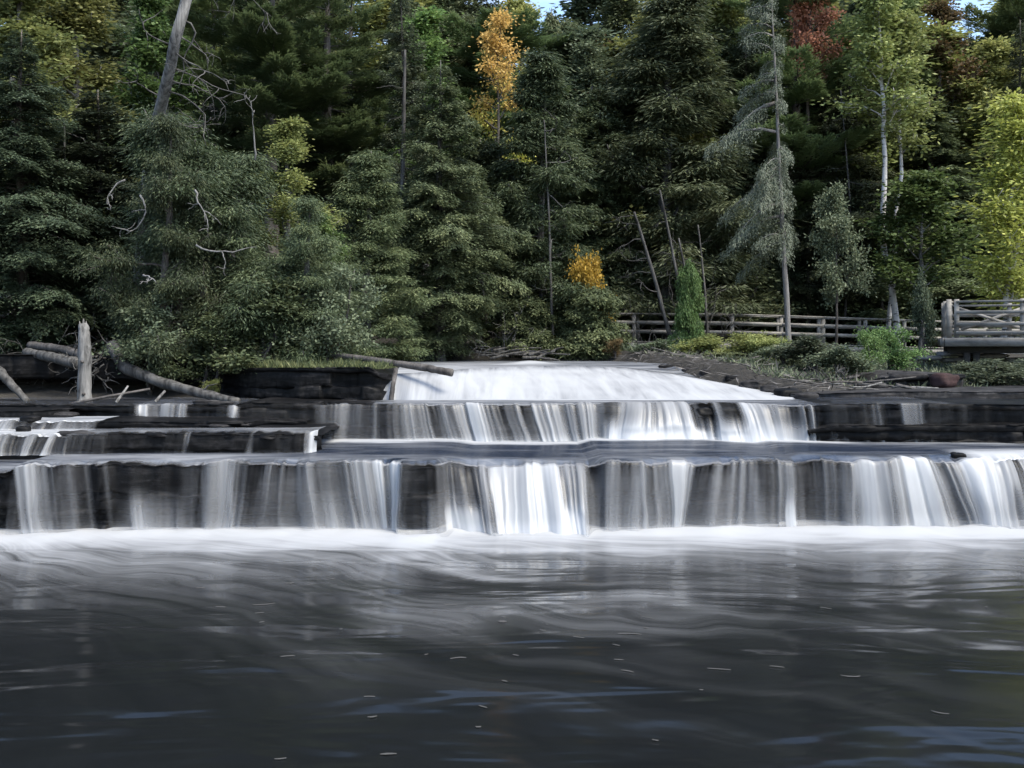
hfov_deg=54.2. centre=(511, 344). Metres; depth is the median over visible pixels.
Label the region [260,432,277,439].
stone slab
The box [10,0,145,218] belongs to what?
maple tree
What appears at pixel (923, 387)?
driftwood stick
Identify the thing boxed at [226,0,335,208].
cedar tree
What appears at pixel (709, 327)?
dead brush
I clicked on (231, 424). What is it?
stone slab
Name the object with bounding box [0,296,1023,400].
ground
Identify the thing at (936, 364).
stone slab
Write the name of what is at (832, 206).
cedar tree
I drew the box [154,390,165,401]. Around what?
driftwood stick
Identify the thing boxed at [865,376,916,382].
driftwood stick
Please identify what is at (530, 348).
driftwood stick
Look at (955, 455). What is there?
rock
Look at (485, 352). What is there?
driftwood stick
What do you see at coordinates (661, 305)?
dead tree
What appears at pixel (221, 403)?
stone slab
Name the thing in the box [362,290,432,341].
shrub
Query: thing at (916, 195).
maple tree
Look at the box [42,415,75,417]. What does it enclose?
stone slab
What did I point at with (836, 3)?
maple tree
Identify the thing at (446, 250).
hemlock tree
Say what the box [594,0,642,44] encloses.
hemlock tree
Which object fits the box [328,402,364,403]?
stone slab
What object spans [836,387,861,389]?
driftwood stick
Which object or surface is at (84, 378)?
tree stump
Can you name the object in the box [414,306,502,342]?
shrub
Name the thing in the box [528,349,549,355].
driftwood stick
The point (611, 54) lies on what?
maple tree
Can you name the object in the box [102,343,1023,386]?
ground cover
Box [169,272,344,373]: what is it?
shrub
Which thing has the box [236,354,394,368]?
grass
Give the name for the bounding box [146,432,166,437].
stone slab
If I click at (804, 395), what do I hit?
rock
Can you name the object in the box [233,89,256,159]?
dead branch
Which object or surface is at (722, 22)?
maple tree
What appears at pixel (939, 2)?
maple tree
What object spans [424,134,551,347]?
hemlock tree
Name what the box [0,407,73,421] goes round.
rock shelf
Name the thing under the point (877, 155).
maple tree
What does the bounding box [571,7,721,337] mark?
maple tree
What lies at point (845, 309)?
dead tree
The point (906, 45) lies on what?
birch tree
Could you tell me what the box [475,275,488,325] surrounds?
dead tree
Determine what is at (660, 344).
shrub
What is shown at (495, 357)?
driftwood stick
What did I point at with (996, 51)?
maple tree
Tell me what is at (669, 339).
dead brush
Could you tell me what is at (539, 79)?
cedar tree
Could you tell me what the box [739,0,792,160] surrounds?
hemlock tree
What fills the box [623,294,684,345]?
dead brush
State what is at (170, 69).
dead tree
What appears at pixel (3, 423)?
waterfall
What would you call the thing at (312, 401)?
stone slab
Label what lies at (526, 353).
driftwood stick
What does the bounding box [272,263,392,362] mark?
shrub
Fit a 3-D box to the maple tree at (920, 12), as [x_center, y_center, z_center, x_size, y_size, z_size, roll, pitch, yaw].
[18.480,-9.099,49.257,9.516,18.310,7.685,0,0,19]
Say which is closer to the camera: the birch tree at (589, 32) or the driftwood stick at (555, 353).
the driftwood stick at (555, 353)
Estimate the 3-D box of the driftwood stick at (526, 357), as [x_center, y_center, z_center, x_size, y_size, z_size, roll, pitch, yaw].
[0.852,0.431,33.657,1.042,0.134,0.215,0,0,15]
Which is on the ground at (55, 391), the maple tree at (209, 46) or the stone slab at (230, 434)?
the maple tree at (209, 46)
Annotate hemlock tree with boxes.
[0,29,138,353]
[0,90,192,353]
[107,22,220,281]
[312,1,371,160]
[316,146,444,362]
[348,60,534,361]
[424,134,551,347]
[443,0,527,180]
[535,86,663,348]
[545,0,806,339]
[581,121,709,342]
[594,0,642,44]
[689,42,823,341]
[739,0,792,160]
[766,68,961,344]
[830,99,1021,346]
[911,139,1023,336]
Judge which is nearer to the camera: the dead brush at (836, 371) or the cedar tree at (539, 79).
the dead brush at (836, 371)
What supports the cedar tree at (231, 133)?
on the ground at (55, 391)
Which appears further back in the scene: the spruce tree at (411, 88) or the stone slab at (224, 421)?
the spruce tree at (411, 88)
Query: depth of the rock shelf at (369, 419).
20.01 m
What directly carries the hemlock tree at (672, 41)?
on the ground at (55, 391)
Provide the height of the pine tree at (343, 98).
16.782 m
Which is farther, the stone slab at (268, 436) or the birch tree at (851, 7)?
the birch tree at (851, 7)
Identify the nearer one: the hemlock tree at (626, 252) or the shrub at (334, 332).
the shrub at (334, 332)
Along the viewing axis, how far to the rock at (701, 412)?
20.19 m
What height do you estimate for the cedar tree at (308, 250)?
4.610 m
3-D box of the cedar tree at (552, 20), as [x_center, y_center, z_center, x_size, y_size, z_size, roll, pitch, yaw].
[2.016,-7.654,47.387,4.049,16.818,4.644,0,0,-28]
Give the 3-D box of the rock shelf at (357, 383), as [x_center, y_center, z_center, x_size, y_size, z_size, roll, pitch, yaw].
[-4.924,0.983,23.327,4.760,1.069,4.346,0,0,0]
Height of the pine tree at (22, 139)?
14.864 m
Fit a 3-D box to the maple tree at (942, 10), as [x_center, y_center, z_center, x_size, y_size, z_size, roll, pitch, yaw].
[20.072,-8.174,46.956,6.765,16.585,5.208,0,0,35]
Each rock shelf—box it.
[0,353,224,392]
[0,397,1023,439]
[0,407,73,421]
[0,423,340,464]
[0,459,1023,528]
[7,415,307,428]
[224,363,398,399]
[790,383,1023,398]
[807,422,1023,443]
[837,370,965,386]
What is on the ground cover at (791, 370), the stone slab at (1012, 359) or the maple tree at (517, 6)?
the stone slab at (1012, 359)
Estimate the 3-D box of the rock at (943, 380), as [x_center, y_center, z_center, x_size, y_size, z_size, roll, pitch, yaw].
[10.121,0.839,23.406,0.569,0.374,0.533,0,0,-15]
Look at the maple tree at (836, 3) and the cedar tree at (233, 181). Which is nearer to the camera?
the cedar tree at (233, 181)
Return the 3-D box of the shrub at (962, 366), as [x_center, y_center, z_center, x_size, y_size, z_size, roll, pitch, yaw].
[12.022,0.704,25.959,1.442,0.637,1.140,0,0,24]
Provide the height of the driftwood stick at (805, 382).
0.257 m
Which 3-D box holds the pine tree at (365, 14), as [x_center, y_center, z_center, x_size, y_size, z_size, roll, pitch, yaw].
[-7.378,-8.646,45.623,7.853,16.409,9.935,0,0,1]
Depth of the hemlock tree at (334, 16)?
59.35 m
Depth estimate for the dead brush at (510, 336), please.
34.48 m
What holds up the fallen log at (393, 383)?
on the rock shelf at (369, 419)
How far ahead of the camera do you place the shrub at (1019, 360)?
25.61 m
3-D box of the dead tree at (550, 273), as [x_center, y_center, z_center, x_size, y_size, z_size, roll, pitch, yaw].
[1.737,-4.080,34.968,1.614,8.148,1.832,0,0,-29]
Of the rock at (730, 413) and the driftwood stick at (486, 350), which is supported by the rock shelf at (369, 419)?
the rock at (730, 413)
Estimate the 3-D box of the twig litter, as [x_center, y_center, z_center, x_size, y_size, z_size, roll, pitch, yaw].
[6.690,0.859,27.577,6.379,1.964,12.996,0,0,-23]
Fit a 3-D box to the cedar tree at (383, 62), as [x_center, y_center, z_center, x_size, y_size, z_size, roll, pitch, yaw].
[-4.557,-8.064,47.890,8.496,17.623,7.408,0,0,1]
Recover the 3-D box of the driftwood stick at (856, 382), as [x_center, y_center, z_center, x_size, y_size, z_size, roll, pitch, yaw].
[7.309,0.859,22.466,1.277,0.124,0.087,0,0,-14]
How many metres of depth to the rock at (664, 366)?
28.22 m
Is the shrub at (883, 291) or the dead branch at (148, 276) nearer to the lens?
the dead branch at (148, 276)
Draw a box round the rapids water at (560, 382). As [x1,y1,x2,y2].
[383,365,794,399]
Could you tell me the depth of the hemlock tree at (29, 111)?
25.11 m
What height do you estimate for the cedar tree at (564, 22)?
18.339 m
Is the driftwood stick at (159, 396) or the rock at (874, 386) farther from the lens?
the rock at (874, 386)
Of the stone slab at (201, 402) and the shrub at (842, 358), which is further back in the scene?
the shrub at (842, 358)
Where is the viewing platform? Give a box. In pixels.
[938,298,1023,364]
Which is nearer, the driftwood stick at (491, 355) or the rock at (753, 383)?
the rock at (753, 383)
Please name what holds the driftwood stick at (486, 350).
on the driftwood stick at (485, 352)
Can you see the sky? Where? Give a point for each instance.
(543, 3)
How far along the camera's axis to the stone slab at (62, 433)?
17.32 m
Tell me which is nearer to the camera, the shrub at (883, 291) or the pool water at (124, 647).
the pool water at (124, 647)
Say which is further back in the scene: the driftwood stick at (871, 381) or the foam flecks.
the driftwood stick at (871, 381)
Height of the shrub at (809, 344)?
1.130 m
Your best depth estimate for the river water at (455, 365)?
28.64 m
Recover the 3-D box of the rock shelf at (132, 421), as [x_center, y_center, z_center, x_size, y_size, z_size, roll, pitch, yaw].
[-9.435,1.552,19.105,10.850,0.325,2.190,0,0,0]
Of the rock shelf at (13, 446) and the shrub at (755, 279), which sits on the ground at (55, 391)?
the shrub at (755, 279)
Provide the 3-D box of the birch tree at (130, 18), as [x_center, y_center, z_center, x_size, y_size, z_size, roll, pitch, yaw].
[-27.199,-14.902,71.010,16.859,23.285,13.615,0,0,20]
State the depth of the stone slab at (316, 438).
17.48 m
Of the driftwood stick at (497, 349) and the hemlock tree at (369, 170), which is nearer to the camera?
the hemlock tree at (369, 170)
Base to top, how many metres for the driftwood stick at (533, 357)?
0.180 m
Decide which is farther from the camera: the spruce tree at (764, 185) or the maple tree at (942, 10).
the maple tree at (942, 10)
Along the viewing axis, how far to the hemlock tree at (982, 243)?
45.73 m
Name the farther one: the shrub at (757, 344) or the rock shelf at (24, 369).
the shrub at (757, 344)
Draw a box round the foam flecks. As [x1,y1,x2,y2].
[199,569,986,758]
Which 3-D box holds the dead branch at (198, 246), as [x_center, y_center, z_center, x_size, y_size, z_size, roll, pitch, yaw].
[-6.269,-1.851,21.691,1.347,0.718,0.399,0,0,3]
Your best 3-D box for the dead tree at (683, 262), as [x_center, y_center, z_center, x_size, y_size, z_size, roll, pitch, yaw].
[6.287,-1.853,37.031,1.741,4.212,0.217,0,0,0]
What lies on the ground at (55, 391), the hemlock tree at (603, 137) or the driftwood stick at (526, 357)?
the hemlock tree at (603, 137)
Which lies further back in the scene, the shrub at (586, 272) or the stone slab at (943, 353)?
the shrub at (586, 272)
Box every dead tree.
[27,123,87,307]
[115,0,280,290]
[377,50,418,319]
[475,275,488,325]
[531,109,576,342]
[610,212,671,340]
[654,190,681,296]
[659,238,684,266]
[680,225,723,332]
[824,90,860,316]
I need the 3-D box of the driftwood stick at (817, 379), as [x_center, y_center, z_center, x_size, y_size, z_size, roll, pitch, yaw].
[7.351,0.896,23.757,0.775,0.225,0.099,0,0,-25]
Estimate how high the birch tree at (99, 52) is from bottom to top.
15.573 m
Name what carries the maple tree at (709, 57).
on the ground at (55, 391)
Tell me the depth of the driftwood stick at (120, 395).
20.70 m
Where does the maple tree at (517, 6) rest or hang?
on the ground at (55, 391)
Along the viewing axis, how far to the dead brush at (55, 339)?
23.61 m
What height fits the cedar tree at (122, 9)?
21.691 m
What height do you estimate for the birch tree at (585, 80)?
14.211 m
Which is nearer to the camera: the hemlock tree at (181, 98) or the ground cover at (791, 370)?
the ground cover at (791, 370)
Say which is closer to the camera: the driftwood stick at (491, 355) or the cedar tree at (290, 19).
the driftwood stick at (491, 355)
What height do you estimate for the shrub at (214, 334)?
1.967 m
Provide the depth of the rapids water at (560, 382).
22.86 m
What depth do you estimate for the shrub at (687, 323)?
36.07 m
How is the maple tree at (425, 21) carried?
on the ground at (55, 391)
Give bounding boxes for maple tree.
[0,0,150,323]
[6,0,108,185]
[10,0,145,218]
[91,0,222,212]
[177,1,228,111]
[333,0,436,99]
[359,4,501,313]
[466,0,535,336]
[498,0,545,111]
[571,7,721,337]
[571,31,720,236]
[574,34,617,231]
[614,0,651,41]
[621,0,772,142]
[623,4,735,214]
[629,0,790,180]
[761,0,881,108]
[784,0,850,337]
[807,20,946,307]
[831,0,978,314]
[850,163,1004,352]
[861,18,1014,346]
[877,0,989,313]
[916,0,967,37]
[941,33,1023,319]
[971,0,1022,82]
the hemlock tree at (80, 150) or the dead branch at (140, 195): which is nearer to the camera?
the dead branch at (140, 195)
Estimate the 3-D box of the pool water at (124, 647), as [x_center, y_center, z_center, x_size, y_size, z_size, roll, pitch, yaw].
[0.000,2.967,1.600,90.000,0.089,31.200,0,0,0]
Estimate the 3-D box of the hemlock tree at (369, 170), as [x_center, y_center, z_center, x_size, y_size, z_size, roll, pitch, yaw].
[-4.301,-2.461,29.749,4.965,6.968,4.318,0,0,29]
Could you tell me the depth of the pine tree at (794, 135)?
44.16 m
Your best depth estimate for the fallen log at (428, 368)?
21.96 m
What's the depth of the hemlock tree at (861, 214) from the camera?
43.99 m
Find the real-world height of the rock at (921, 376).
0.274 m
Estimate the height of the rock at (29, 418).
0.139 m
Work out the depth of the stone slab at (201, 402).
19.85 m
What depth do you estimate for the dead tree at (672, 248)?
36.76 m
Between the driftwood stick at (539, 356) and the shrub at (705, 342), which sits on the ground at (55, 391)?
the shrub at (705, 342)
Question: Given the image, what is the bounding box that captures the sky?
[1,0,995,78]
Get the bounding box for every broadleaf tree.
[241,114,359,358]
[311,211,363,329]
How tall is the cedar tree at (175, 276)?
6.564 m
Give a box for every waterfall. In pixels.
[0,416,116,429]
[0,429,80,455]
[0,438,1023,535]
[81,428,317,452]
[138,397,823,441]
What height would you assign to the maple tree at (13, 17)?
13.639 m
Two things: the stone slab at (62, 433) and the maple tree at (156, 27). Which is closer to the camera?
the stone slab at (62, 433)
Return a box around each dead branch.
[107,179,125,210]
[112,194,145,236]
[140,274,156,283]
[188,189,221,237]
[195,244,252,275]
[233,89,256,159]
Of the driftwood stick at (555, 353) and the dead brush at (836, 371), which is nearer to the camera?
the dead brush at (836, 371)
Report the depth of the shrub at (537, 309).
34.79 m
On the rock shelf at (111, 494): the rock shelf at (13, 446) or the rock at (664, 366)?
the rock shelf at (13, 446)
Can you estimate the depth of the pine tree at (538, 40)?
44.85 m
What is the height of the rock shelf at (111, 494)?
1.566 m
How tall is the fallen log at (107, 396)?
0.349 m
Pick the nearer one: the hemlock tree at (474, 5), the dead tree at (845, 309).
the dead tree at (845, 309)
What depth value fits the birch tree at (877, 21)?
40.55 m
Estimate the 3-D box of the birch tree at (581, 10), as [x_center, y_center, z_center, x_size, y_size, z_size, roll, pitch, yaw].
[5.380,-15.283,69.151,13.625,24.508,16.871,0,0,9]
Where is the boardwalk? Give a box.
[615,313,1023,353]
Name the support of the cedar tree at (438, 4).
on the ground at (55, 391)
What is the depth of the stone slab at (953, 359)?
30.14 m
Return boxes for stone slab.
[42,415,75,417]
[53,412,79,415]
[57,430,98,435]
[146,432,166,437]
[193,400,219,405]
[198,423,241,425]
[206,420,245,423]
[208,401,233,405]
[208,424,233,427]
[221,431,243,437]
[250,401,265,402]
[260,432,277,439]
[279,436,319,440]
[306,400,323,402]
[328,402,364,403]
[917,355,943,360]
[923,363,951,366]
[936,351,962,356]
[939,357,962,362]
[972,353,1009,358]
[1002,357,1023,362]
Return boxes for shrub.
[91,284,202,394]
[154,311,258,388]
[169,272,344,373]
[200,378,221,392]
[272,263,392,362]
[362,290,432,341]
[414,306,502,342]
[483,293,561,359]
[535,266,580,339]
[553,285,636,360]
[564,245,615,321]
[601,337,622,358]
[623,339,675,352]
[661,249,807,341]
[666,257,707,354]
[668,332,725,355]
[703,351,747,361]
[708,330,780,356]
[736,357,780,366]
[744,336,791,362]
[752,342,807,366]
[765,333,850,371]
[798,342,884,377]
[810,269,953,333]
[852,326,894,371]
[867,323,937,370]
[907,266,942,363]
[947,360,986,380]
[952,358,1023,385]
[1011,356,1023,367]
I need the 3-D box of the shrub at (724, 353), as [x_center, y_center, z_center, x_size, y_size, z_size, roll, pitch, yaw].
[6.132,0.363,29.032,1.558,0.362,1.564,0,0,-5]
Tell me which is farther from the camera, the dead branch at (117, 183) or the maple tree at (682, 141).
the maple tree at (682, 141)
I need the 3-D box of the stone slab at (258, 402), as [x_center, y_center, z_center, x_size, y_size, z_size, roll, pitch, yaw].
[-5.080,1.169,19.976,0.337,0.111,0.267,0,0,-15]
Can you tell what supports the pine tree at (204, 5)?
on the ground at (55, 391)
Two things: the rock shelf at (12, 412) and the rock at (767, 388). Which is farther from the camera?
the rock at (767, 388)
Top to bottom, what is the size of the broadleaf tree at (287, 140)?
6.817 m
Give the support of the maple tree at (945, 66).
on the ground at (55, 391)
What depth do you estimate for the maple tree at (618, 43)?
47.47 m
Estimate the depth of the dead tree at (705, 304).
38.16 m
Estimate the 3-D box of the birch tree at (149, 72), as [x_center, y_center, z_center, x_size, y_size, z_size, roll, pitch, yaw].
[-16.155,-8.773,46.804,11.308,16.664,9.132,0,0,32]
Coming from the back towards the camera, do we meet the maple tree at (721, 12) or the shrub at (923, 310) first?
the maple tree at (721, 12)
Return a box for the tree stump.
[77,319,92,402]
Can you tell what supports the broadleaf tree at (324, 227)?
on the ground at (55, 391)
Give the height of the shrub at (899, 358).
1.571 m
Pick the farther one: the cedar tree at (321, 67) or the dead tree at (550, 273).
the cedar tree at (321, 67)
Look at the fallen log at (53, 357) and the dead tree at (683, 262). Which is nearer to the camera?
the fallen log at (53, 357)
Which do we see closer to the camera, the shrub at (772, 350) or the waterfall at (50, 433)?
the waterfall at (50, 433)
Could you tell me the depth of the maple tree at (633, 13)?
55.41 m
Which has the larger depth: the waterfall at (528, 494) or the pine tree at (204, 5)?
the pine tree at (204, 5)
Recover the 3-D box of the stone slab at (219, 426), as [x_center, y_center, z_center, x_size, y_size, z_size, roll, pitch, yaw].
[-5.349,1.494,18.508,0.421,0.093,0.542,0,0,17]
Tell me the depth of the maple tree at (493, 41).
40.90 m
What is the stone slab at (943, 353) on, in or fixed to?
on the stone slab at (953, 359)
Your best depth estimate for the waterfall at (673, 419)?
19.98 m
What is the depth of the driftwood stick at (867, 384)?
22.91 m
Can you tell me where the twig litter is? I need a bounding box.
[614,344,890,395]
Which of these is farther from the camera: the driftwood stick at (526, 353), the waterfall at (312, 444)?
the driftwood stick at (526, 353)
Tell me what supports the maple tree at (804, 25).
on the ground at (55, 391)
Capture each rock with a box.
[15,426,30,431]
[19,415,41,422]
[658,364,673,372]
[692,407,712,417]
[699,369,709,374]
[718,407,741,419]
[724,375,736,381]
[739,379,764,388]
[760,385,777,392]
[773,388,801,396]
[794,392,818,398]
[854,381,888,387]
[887,371,927,381]
[929,373,959,387]
[950,452,966,458]
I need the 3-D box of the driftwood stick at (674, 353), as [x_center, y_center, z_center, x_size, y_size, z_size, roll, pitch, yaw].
[4.976,0.222,30.145,1.648,0.335,0.083,0,0,-11]
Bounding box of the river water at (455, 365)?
[349,361,696,377]
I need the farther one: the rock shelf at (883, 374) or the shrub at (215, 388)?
the rock shelf at (883, 374)
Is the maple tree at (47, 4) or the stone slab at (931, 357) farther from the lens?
the maple tree at (47, 4)
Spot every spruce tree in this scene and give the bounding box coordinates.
[346,0,434,345]
[703,0,798,340]
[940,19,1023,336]
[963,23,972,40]
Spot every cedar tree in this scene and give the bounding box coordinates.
[32,0,134,275]
[61,107,259,388]
[94,100,348,361]
[191,0,319,325]
[216,193,393,364]
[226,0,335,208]
[260,15,361,292]
[345,0,453,337]
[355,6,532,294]
[386,0,468,45]
[452,43,623,325]
[526,8,580,288]
[558,15,586,32]
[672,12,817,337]
[755,6,872,344]
[804,179,877,347]
[913,30,1011,317]
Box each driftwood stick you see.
[115,385,128,402]
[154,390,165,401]
[468,351,501,354]
[479,354,508,356]
[484,346,500,351]
[489,351,527,359]
[491,345,526,351]
[498,348,524,353]
[507,347,540,349]
[517,352,546,355]
[522,356,551,359]
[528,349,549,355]
[531,356,559,360]
[535,353,569,354]
[536,351,554,359]
[651,347,702,357]
[780,378,831,386]
[808,378,827,381]
[811,380,862,385]
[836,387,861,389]
[847,383,893,385]
[849,387,879,389]
[850,382,881,387]
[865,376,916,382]
[891,386,912,388]
[895,383,916,388]
[911,386,937,387]
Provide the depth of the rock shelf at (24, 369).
22.90 m
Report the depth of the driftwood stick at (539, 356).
33.65 m
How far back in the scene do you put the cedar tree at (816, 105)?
48.72 m
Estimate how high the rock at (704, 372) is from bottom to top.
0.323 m
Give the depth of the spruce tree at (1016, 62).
43.92 m
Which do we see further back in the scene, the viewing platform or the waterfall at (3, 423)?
the viewing platform
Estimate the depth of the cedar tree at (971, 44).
47.81 m
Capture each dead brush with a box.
[0,314,107,385]
[459,306,544,357]
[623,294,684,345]
[643,335,686,349]
[664,242,752,351]
[807,367,854,384]
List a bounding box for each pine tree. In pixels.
[0,23,39,316]
[99,0,295,271]
[163,0,375,260]
[229,0,439,246]
[276,0,412,290]
[423,5,588,336]
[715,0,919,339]
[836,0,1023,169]
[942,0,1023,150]
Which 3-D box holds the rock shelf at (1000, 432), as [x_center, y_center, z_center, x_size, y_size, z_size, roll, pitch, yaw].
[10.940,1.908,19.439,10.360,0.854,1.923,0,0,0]
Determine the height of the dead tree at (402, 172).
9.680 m
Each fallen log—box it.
[0,366,30,402]
[22,348,77,368]
[26,341,77,356]
[48,330,240,402]
[70,388,149,402]
[328,352,453,376]
[389,367,397,399]
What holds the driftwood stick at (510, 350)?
on the driftwood stick at (485, 352)
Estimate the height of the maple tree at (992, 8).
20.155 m
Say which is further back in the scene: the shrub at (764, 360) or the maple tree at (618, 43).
the maple tree at (618, 43)
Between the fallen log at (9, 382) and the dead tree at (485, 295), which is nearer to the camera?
the fallen log at (9, 382)
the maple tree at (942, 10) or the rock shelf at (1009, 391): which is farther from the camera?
the maple tree at (942, 10)
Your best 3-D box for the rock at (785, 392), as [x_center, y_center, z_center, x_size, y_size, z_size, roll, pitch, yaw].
[6.199,1.102,22.498,0.624,0.268,0.498,0,0,-13]
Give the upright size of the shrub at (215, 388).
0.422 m
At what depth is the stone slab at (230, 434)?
17.41 m
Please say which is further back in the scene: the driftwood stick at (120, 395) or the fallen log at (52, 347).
the fallen log at (52, 347)
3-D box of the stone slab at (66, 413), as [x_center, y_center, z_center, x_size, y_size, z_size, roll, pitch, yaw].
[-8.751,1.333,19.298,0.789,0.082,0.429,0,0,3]
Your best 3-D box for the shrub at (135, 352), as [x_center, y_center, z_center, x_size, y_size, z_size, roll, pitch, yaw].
[-8.446,-0.086,22.816,2.472,2.642,2.695,0,0,16]
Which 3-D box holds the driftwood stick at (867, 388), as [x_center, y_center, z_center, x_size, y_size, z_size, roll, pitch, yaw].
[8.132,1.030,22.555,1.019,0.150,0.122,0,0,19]
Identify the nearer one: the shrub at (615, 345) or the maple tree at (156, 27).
the shrub at (615, 345)
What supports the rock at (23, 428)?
on the rock shelf at (13, 446)
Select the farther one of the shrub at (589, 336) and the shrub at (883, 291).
the shrub at (883, 291)
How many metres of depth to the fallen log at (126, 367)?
21.98 m
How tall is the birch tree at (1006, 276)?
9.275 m
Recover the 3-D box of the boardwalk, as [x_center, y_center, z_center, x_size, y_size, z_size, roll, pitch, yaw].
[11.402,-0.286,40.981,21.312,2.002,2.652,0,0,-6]
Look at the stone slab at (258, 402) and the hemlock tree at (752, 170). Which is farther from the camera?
the hemlock tree at (752, 170)
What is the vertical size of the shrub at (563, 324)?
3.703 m
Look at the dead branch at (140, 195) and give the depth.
22.19 m
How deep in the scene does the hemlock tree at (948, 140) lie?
43.90 m
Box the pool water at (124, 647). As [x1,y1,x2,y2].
[0,519,1023,767]
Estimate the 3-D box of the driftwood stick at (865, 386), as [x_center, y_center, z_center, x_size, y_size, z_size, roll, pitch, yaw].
[8.016,0.898,22.586,0.868,0.127,0.074,0,0,-21]
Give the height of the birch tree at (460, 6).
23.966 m
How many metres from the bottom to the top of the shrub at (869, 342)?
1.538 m
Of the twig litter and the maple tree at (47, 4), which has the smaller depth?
the twig litter
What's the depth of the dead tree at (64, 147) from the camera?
26.48 m
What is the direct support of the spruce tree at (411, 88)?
on the ground at (55, 391)
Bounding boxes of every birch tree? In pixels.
[0,2,139,299]
[98,0,255,213]
[117,1,138,67]
[310,0,354,32]
[377,0,482,42]
[524,0,636,62]
[530,21,661,240]
[549,38,629,239]
[800,0,976,256]
[811,0,944,350]
[835,3,964,353]
[927,87,1023,360]
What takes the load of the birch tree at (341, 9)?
on the ground at (55, 391)
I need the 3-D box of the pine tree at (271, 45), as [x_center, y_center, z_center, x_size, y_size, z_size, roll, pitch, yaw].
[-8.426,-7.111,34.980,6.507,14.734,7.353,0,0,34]
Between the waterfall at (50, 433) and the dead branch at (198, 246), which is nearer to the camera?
the waterfall at (50, 433)
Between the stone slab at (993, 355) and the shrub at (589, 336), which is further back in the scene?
the shrub at (589, 336)
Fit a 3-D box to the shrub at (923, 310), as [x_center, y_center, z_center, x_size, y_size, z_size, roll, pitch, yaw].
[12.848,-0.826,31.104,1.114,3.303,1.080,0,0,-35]
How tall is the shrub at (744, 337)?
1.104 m
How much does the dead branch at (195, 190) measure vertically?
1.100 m
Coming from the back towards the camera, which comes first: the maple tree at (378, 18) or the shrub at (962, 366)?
the maple tree at (378, 18)

